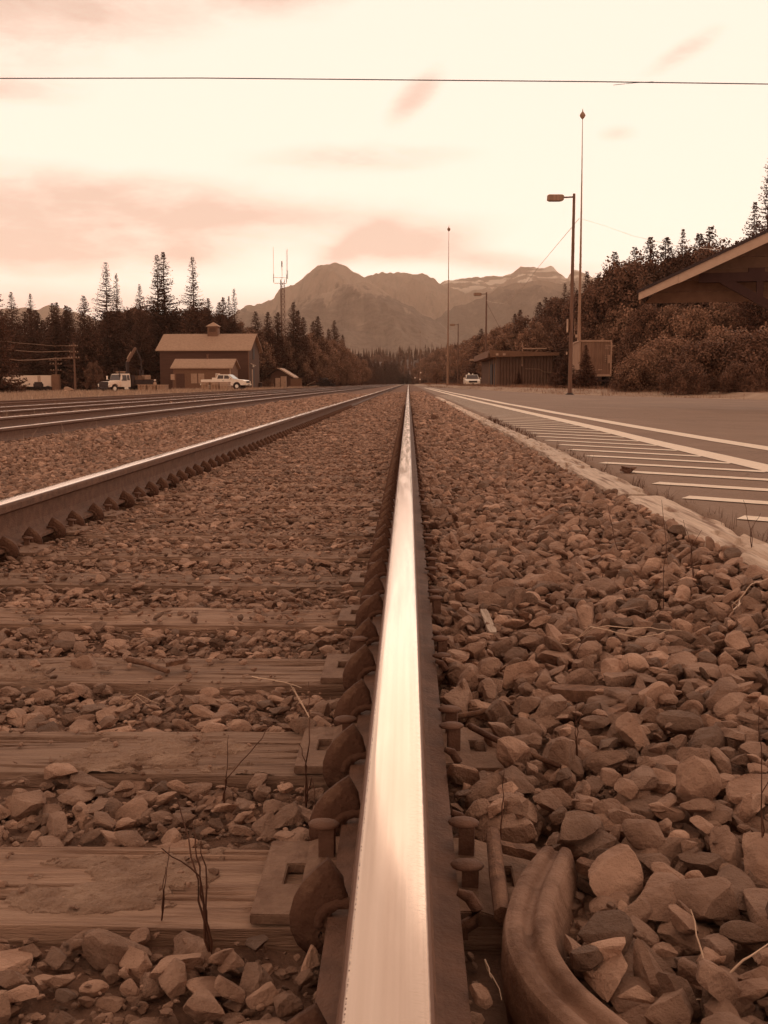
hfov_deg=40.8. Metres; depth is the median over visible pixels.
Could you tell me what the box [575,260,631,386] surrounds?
spruce tree
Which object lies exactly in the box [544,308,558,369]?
spruce tree
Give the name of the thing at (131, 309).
tree
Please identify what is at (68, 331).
spruce tree
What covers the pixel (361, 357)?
spruce tree
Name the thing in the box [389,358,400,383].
spruce tree
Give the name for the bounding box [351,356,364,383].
tree
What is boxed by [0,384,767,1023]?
ground
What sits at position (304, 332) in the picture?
spruce tree
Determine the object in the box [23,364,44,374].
tree
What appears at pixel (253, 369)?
doorway
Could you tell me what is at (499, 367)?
metal shed
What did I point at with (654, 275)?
tree
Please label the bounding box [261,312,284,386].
spruce tree
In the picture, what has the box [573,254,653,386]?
tree
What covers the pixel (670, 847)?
rock
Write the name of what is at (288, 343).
tree
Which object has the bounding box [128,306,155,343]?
tree
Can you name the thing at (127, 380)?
crane truck
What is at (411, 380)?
spruce tree
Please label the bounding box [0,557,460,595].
railway tie
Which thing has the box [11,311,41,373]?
spruce tree
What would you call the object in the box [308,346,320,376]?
tree
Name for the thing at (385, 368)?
spruce tree
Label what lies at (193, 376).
window
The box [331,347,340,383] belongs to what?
tree
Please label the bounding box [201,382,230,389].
pallet stack
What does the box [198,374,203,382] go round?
window
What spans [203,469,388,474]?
railway tie
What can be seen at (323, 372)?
tree
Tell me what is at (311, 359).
spruce tree
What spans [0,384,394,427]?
rail
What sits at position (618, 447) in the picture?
road marking
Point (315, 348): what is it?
tree
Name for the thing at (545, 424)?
road marking
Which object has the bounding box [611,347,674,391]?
bush
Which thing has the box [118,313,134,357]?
tree
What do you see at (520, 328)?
tree
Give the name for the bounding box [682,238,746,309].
tree
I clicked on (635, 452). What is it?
road marking
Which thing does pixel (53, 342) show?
spruce tree
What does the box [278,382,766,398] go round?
verge grass
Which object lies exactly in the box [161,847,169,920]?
dry stalks
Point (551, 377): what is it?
spruce tree
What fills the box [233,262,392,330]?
mountain
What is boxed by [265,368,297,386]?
hut
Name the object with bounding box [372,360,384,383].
spruce tree
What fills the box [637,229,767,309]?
station canopy
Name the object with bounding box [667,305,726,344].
bush
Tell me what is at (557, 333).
tree
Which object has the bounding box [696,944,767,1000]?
straw
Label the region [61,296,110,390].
spruce tree
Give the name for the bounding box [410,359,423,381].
tree
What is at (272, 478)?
railway tie
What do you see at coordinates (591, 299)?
tree
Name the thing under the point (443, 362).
tree
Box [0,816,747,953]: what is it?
railway tie
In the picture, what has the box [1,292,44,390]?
spruce tree
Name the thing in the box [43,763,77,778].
rock
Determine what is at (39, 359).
power line
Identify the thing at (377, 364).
spruce tree
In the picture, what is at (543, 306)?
spruce tree
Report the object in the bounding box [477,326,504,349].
tree
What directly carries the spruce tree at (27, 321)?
on the ground at (494, 1012)
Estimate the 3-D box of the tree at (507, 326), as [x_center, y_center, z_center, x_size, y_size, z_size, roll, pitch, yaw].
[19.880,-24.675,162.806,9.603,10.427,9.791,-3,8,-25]
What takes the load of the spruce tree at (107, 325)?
on the ground at (494, 1012)
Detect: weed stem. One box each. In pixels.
[500,774,503,837]
[574,693,585,755]
[662,506,666,608]
[683,520,701,577]
[743,500,760,547]
[758,707,767,837]
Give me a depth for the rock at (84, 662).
2.28 m
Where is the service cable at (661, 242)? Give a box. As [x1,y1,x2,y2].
[583,219,716,249]
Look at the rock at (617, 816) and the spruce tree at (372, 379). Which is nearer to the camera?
the rock at (617, 816)
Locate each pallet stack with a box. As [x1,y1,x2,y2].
[138,385,168,391]
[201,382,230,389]
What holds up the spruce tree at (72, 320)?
on the ground at (494, 1012)
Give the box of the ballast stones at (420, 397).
[122,391,439,408]
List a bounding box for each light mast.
[446,227,449,385]
[575,109,584,340]
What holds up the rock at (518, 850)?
on the railway tie at (250, 893)
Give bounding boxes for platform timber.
[461,410,474,415]
[468,414,487,419]
[478,420,503,429]
[494,427,528,440]
[515,438,570,456]
[547,456,649,497]
[628,495,767,573]
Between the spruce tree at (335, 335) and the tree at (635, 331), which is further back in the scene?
the spruce tree at (335, 335)
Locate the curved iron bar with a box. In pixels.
[501,846,627,1023]
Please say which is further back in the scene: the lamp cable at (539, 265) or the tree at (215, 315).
the tree at (215, 315)
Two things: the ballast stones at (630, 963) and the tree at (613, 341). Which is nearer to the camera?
the ballast stones at (630, 963)
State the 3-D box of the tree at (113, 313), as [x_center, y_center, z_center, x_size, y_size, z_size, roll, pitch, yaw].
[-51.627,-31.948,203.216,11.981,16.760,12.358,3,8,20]
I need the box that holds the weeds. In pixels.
[475,415,767,773]
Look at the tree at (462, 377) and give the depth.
158.18 m
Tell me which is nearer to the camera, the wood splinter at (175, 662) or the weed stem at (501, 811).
the weed stem at (501, 811)
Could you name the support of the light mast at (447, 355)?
on the ground at (494, 1012)
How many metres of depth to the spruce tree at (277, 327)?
207.36 m
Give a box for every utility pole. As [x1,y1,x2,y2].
[49,357,61,373]
[68,343,79,391]
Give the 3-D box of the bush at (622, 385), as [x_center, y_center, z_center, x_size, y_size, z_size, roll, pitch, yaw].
[15.492,-8.194,65.084,2.684,2.009,2.674,-5,9,-36]
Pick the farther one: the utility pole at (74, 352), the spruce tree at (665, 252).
the utility pole at (74, 352)
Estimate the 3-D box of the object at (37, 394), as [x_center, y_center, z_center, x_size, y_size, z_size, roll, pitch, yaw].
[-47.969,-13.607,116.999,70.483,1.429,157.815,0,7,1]
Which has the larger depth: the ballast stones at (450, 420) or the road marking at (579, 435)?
the ballast stones at (450, 420)
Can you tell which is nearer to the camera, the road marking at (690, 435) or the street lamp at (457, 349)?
the road marking at (690, 435)
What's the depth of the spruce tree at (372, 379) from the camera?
426.13 m
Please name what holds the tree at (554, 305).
on the ground at (494, 1012)
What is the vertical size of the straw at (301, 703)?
0.046 m
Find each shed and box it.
[170,354,240,389]
[470,342,558,386]
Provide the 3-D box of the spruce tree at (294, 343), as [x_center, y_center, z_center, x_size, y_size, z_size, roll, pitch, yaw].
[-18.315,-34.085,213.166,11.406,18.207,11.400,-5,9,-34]
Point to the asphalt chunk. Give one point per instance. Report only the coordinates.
(625, 469)
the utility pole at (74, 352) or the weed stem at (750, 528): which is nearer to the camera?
the weed stem at (750, 528)
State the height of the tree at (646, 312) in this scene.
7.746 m
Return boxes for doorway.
[176,374,184,388]
[253,369,254,387]
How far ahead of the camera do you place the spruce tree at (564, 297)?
146.63 m
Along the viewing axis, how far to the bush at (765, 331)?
62.10 m
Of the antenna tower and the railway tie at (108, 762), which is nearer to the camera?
the railway tie at (108, 762)
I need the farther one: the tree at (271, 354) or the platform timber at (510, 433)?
the tree at (271, 354)
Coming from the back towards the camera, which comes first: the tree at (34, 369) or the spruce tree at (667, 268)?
the tree at (34, 369)
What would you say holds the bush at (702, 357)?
on the ground at (494, 1012)
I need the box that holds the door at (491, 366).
[490,364,492,384]
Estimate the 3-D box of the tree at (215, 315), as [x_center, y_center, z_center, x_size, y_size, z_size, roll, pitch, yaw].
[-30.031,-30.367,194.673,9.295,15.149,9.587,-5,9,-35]
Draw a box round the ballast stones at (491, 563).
[0,488,767,688]
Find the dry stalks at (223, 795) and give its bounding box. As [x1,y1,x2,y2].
[222,718,275,802]
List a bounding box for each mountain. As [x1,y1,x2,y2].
[0,305,98,335]
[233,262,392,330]
[270,282,463,357]
[365,272,466,319]
[435,280,587,341]
[440,266,602,303]
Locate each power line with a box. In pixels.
[8,349,65,351]
[10,358,65,360]
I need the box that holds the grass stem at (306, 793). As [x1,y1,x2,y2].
[299,682,314,806]
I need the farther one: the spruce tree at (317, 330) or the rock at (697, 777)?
the spruce tree at (317, 330)
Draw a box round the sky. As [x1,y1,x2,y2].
[0,0,767,319]
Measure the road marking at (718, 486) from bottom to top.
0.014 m
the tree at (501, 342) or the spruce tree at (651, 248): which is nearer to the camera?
the spruce tree at (651, 248)
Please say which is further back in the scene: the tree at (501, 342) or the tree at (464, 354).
the tree at (464, 354)
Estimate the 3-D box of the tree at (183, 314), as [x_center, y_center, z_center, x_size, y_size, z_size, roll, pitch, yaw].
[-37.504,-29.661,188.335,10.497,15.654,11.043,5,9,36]
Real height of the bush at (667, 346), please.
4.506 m
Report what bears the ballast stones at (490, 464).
on the ground at (494, 1012)
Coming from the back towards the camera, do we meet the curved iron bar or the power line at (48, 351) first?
the power line at (48, 351)
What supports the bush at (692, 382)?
on the ground at (494, 1012)
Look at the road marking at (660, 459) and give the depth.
7.31 m
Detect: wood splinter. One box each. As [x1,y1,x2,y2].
[166,657,187,666]
[480,609,496,634]
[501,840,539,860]
[551,684,642,705]
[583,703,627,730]
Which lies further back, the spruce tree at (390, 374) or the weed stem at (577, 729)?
the spruce tree at (390, 374)
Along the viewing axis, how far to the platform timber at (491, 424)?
13.63 m
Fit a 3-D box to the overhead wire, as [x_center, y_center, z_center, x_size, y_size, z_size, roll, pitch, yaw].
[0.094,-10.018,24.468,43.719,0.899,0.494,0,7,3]
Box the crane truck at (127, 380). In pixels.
[97,347,156,390]
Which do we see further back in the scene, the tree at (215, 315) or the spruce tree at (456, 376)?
the spruce tree at (456, 376)
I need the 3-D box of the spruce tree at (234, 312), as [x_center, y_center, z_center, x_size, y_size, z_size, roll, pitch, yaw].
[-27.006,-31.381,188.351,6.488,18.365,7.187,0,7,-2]
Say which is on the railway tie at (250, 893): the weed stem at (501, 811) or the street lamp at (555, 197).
the weed stem at (501, 811)
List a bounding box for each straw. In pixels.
[124,694,158,706]
[252,676,300,687]
[291,686,308,716]
[560,625,681,644]
[690,909,703,957]
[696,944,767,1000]
[731,579,766,610]
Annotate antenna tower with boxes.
[273,249,287,334]
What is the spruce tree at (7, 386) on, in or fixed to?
on the ground at (494, 1012)
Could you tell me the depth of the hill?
1050.82 m
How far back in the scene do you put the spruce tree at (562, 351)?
114.93 m
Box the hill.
[375,358,422,374]
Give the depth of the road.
11.20 m
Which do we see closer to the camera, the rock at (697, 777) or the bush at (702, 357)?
the rock at (697, 777)
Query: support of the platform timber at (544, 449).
on the ground at (494, 1012)
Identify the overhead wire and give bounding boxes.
[0,78,767,84]
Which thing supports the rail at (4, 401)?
on the ground at (494, 1012)
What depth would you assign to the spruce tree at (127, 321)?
193.56 m
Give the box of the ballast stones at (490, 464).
[0,429,607,513]
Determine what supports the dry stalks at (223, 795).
on the ground at (494, 1012)
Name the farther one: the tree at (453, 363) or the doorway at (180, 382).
the tree at (453, 363)
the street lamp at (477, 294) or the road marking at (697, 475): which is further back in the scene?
the street lamp at (477, 294)
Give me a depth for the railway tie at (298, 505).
5.35 m
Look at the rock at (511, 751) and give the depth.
1.61 m
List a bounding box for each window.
[191,374,196,382]
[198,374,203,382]
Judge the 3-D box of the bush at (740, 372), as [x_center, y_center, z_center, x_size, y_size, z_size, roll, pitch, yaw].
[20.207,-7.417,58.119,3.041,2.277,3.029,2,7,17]
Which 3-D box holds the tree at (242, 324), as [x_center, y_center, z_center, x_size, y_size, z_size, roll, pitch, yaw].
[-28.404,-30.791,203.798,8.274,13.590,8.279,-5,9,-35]
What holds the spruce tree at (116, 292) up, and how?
on the ground at (494, 1012)
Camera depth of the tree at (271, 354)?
202.93 m
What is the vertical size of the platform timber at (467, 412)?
0.153 m
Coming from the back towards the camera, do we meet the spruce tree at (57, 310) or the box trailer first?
the spruce tree at (57, 310)
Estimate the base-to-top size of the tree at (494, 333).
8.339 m
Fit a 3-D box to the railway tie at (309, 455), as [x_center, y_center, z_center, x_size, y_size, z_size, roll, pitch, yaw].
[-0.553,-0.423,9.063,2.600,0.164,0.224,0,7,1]
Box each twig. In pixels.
[126,656,169,673]
[458,700,514,718]
[467,723,560,768]
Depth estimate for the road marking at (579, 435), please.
10.77 m
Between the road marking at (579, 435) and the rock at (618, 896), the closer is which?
the rock at (618, 896)
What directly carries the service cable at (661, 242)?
attached to the light mast at (582, 116)
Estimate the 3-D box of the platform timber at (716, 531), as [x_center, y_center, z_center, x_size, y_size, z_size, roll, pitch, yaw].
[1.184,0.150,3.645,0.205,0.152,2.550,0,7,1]
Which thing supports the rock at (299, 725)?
on the railway tie at (108, 762)
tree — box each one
[0,294,29,392]
[0,311,19,373]
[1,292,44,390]
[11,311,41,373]
[18,294,54,390]
[21,308,39,338]
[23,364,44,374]
[29,313,47,358]
[35,303,73,389]
[36,317,51,369]
[41,302,65,374]
[49,305,83,389]
[60,307,80,345]
[60,311,87,371]
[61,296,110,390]
[70,320,92,389]
[84,361,105,389]
[87,262,136,390]
[91,317,97,335]
[91,320,133,380]
[98,307,127,320]
[104,273,134,389]
[113,310,139,368]
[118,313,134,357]
[120,284,159,389]
[122,303,155,319]
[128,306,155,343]
[135,252,189,386]
[135,255,180,386]
[154,308,189,347]
[157,303,206,353]
[176,303,216,332]
[177,257,206,333]
[199,298,214,333]
[213,310,241,333]
[214,302,226,333]
[218,297,230,333]
[223,296,235,333]
[226,290,243,333]
[233,321,249,331]
[241,327,276,379]
[248,311,275,386]
[258,327,286,363]
[260,336,278,369]
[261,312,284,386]
[269,334,295,370]
[270,312,302,386]
[285,302,317,386]
[290,352,313,384]
[292,311,315,386]
[299,317,317,385]
[306,333,336,378]
[307,337,320,371]
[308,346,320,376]
[309,321,315,335]
[310,316,337,384]
[313,352,335,381]
[323,337,344,382]
[325,329,340,385]
[328,320,354,385]
[328,339,355,383]
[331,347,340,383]
[339,360,354,385]
[343,347,361,382]
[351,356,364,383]
[354,359,372,384]
[359,353,372,384]
[364,356,375,384]
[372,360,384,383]
[376,361,385,383]
[380,363,388,383]
[382,361,391,383]
[386,361,393,383]
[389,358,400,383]
[389,362,399,383]
[400,373,406,383]
[404,369,410,383]
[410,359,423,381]
[410,362,416,382]
[417,352,433,381]
[424,347,446,377]
[429,368,442,384]
[437,344,456,375]
[443,344,462,376]
[449,338,472,374]
[449,368,458,383]
[450,359,461,383]
[455,329,484,383]
[458,332,488,370]
[460,373,466,383]
[467,333,489,369]
[475,329,502,381]
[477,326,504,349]
[487,332,519,350]
[488,322,521,345]
[494,313,539,350]
[513,321,552,351]
[513,369,523,385]
[515,310,523,326]
[520,314,561,371]
[533,302,543,318]
[537,297,548,321]
[540,292,577,324]
[544,291,583,382]
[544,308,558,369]
[546,289,584,371]
[547,365,563,386]
[552,352,578,387]
[553,311,562,354]
[553,323,575,368]
[560,283,567,324]
[565,277,625,386]
[572,345,598,388]
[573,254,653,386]
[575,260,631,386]
[577,271,590,294]
[587,250,672,336]
[592,306,636,378]
[597,323,622,384]
[610,252,621,270]
[614,314,662,378]
[616,303,672,363]
[628,247,641,264]
[631,237,661,302]
[632,303,698,352]
[649,256,671,307]
[655,237,675,271]
[655,248,697,378]
[656,264,677,279]
[657,240,697,273]
[671,229,691,272]
[672,238,766,325]
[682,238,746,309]
[685,302,747,339]
[688,329,710,342]
[689,233,703,260]
[693,226,719,263]
[727,158,767,337]
[727,202,765,331]
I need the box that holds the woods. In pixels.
[352,342,463,375]
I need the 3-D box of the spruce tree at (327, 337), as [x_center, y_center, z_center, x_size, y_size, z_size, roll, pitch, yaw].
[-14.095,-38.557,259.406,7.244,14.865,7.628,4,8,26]
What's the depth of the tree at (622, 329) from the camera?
93.43 m
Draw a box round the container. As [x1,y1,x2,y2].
[572,340,614,387]
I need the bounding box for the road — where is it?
[416,386,767,542]
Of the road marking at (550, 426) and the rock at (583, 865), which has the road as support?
the road marking at (550, 426)
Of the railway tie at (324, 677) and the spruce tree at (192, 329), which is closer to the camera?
the railway tie at (324, 677)
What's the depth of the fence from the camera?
178.11 m
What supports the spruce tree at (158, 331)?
on the ground at (494, 1012)
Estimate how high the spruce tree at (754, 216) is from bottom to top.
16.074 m
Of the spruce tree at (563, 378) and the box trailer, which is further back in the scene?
the box trailer
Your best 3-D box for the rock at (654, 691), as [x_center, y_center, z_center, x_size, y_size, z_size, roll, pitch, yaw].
[0.505,0.350,1.921,0.090,0.078,0.048,-2,8,-19]
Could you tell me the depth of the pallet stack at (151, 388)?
127.11 m
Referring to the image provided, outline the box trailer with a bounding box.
[3,374,60,390]
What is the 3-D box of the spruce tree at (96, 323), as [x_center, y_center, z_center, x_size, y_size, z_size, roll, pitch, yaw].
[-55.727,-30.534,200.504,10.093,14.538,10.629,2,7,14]
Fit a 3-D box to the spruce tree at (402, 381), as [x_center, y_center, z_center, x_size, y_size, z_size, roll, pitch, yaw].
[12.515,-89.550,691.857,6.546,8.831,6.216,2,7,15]
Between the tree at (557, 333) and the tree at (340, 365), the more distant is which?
the tree at (340, 365)
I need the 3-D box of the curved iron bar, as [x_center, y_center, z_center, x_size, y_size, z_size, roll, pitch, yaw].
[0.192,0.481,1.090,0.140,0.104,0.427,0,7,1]
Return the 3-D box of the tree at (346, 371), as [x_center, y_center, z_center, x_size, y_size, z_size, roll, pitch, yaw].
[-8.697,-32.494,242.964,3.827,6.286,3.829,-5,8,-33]
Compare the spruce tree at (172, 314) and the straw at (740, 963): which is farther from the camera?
the spruce tree at (172, 314)
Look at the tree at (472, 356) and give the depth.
217.64 m
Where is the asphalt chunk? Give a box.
[620,466,635,473]
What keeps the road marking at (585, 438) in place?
on the road
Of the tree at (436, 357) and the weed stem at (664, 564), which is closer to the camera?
the weed stem at (664, 564)
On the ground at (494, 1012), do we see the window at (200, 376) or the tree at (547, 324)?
the tree at (547, 324)
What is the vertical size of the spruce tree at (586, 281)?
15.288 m
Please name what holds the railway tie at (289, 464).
on the ground at (494, 1012)
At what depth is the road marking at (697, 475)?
5.99 m
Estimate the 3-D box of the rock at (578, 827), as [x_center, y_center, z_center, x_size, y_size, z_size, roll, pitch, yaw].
[0.252,0.411,1.342,0.070,0.040,0.050,5,1,-22]
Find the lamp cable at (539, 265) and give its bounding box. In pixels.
[487,219,578,302]
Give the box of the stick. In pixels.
[486,827,509,922]
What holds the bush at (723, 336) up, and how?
on the ground at (494, 1012)
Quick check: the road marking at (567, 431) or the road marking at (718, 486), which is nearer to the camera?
the road marking at (718, 486)
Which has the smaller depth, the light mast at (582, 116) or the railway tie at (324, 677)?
the railway tie at (324, 677)
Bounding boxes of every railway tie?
[0,533,433,565]
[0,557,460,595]
[0,589,594,636]
[0,635,569,699]
[0,705,670,795]
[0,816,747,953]
[42,515,438,542]
[84,501,427,524]
[119,490,440,510]
[147,491,496,498]
[158,482,385,488]
[179,475,417,480]
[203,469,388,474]
[217,463,416,467]
[229,458,388,461]
[243,454,415,457]
[274,444,394,446]
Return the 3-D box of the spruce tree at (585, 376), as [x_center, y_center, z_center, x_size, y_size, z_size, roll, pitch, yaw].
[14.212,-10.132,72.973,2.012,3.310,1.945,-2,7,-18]
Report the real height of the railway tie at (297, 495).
0.164 m
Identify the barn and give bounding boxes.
[155,322,262,389]
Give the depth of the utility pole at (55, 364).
168.47 m
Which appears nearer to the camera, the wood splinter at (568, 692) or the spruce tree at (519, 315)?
the wood splinter at (568, 692)
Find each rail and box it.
[0,384,376,402]
[0,384,382,406]
[0,384,386,410]
[0,384,390,416]
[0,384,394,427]
[0,384,397,441]
[0,384,404,560]
[284,385,482,1023]
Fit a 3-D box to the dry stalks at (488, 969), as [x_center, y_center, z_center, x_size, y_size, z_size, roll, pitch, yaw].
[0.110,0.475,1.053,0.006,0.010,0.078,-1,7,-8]
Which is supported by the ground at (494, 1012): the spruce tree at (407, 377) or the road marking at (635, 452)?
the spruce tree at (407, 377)
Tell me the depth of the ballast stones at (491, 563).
3.03 m
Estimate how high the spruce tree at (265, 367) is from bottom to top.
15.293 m
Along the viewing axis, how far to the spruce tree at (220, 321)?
185.71 m
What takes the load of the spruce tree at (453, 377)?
on the ground at (494, 1012)
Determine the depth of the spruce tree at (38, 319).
203.59 m
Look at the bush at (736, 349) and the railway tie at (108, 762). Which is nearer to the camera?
the railway tie at (108, 762)
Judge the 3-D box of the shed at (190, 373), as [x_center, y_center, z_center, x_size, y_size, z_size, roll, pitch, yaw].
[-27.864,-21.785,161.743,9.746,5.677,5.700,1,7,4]
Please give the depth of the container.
78.68 m
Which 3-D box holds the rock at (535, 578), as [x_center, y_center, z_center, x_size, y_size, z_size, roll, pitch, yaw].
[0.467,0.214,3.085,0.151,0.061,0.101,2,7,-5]
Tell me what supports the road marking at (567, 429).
on the road
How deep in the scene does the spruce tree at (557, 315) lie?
139.14 m
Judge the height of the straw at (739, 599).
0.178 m
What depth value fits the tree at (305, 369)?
211.90 m
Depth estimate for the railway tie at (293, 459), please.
8.51 m
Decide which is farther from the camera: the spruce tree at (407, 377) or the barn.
the spruce tree at (407, 377)
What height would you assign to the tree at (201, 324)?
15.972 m
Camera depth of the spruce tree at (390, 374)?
614.97 m
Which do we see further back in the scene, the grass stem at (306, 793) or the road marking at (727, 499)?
the road marking at (727, 499)
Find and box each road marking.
[427,388,767,471]
[431,388,767,449]
[514,423,578,425]
[517,427,600,430]
[519,425,581,427]
[531,430,610,433]
[536,436,634,440]
[537,433,614,436]
[548,440,656,445]
[559,444,676,450]
[569,449,699,456]
[588,455,731,463]
[602,462,765,471]
[630,471,767,480]
[652,482,767,490]
[683,496,767,503]
[737,515,767,520]
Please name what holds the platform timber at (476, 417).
on the ground at (494, 1012)
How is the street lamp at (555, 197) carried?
on the ground at (494, 1012)
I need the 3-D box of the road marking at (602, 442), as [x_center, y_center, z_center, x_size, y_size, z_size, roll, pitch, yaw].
[1.973,-0.632,9.423,1.054,0.018,0.142,4,8,32]
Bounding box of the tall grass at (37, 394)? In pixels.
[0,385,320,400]
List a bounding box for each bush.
[609,366,654,391]
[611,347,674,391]
[625,333,703,390]
[654,336,747,391]
[657,363,715,395]
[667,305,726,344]
[696,327,767,390]
[697,325,766,390]
[714,360,767,392]
[741,321,767,389]
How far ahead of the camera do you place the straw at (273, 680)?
1.55 m
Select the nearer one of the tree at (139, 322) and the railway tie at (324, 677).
the railway tie at (324, 677)
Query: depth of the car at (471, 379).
137.64 m
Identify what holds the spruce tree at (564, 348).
on the ground at (494, 1012)
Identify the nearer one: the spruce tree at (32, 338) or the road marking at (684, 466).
the road marking at (684, 466)
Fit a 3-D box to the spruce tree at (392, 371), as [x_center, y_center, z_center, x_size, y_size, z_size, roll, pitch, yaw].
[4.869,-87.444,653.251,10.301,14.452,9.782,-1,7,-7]
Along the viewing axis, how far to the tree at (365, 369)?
296.75 m
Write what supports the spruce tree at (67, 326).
on the ground at (494, 1012)
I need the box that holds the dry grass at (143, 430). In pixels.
[0,389,330,474]
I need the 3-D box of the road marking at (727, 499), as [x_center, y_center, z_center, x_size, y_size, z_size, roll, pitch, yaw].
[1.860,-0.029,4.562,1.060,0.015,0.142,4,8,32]
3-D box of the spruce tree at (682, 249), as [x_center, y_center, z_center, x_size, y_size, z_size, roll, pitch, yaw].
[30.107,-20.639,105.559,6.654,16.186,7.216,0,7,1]
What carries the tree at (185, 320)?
on the ground at (494, 1012)
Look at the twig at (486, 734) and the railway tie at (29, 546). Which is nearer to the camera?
the twig at (486, 734)
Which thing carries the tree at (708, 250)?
on the ground at (494, 1012)
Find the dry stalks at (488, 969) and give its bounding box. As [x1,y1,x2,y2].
[484,959,501,999]
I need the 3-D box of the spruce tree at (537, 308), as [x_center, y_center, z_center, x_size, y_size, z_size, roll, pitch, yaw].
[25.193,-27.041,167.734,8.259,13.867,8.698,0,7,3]
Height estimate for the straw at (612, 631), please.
0.114 m
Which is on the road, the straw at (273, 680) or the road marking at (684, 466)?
the road marking at (684, 466)
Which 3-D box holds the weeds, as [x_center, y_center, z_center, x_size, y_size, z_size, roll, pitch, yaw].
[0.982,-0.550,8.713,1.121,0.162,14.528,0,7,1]
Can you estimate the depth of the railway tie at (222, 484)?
6.41 m
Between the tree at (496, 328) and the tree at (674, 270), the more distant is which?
the tree at (496, 328)
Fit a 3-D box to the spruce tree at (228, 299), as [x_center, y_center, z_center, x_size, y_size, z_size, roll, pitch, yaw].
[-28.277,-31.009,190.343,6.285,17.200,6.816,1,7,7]
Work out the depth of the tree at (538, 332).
126.92 m
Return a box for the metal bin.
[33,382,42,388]
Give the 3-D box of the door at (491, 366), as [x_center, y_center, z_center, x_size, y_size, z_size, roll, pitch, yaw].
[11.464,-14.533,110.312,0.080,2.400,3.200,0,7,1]
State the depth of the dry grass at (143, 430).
14.92 m
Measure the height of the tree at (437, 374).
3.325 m
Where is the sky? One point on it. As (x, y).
(368, 177)
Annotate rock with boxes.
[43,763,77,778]
[70,655,96,668]
[82,928,151,970]
[288,717,316,734]
[496,736,531,768]
[516,574,545,588]
[557,810,600,845]
[576,857,594,876]
[607,809,644,824]
[609,891,629,905]
[636,681,675,714]
[657,837,701,875]
[676,755,721,816]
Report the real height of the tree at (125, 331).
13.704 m
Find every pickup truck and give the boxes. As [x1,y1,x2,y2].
[200,374,251,389]
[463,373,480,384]
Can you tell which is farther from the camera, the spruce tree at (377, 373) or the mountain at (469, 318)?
the mountain at (469, 318)
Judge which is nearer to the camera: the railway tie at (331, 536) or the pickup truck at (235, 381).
the railway tie at (331, 536)
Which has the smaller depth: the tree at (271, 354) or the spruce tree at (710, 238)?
the spruce tree at (710, 238)
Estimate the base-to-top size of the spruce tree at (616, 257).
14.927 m
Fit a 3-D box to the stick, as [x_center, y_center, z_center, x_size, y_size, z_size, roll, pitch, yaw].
[0.136,0.430,1.237,0.020,0.029,0.188,0,7,2]
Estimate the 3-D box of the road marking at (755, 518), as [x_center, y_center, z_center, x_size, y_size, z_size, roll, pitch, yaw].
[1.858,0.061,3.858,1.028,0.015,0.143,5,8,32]
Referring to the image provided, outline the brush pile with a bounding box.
[310,377,337,386]
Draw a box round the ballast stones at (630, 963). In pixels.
[0,651,767,1023]
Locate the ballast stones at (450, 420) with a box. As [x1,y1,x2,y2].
[0,401,492,448]
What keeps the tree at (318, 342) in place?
on the ground at (494, 1012)
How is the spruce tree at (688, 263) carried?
on the ground at (494, 1012)
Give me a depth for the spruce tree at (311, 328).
236.91 m
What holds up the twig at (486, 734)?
on the ballast stones at (630, 963)
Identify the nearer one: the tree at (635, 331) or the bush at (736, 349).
the bush at (736, 349)
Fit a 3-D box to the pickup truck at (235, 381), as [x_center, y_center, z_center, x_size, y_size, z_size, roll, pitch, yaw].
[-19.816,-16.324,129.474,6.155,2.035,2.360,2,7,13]
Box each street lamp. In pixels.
[450,324,458,383]
[474,292,486,351]
[547,193,574,394]
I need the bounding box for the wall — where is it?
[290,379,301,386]
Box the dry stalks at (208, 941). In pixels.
[161,798,212,953]
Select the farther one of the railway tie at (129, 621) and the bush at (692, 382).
the bush at (692, 382)
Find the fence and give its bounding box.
[262,379,272,387]

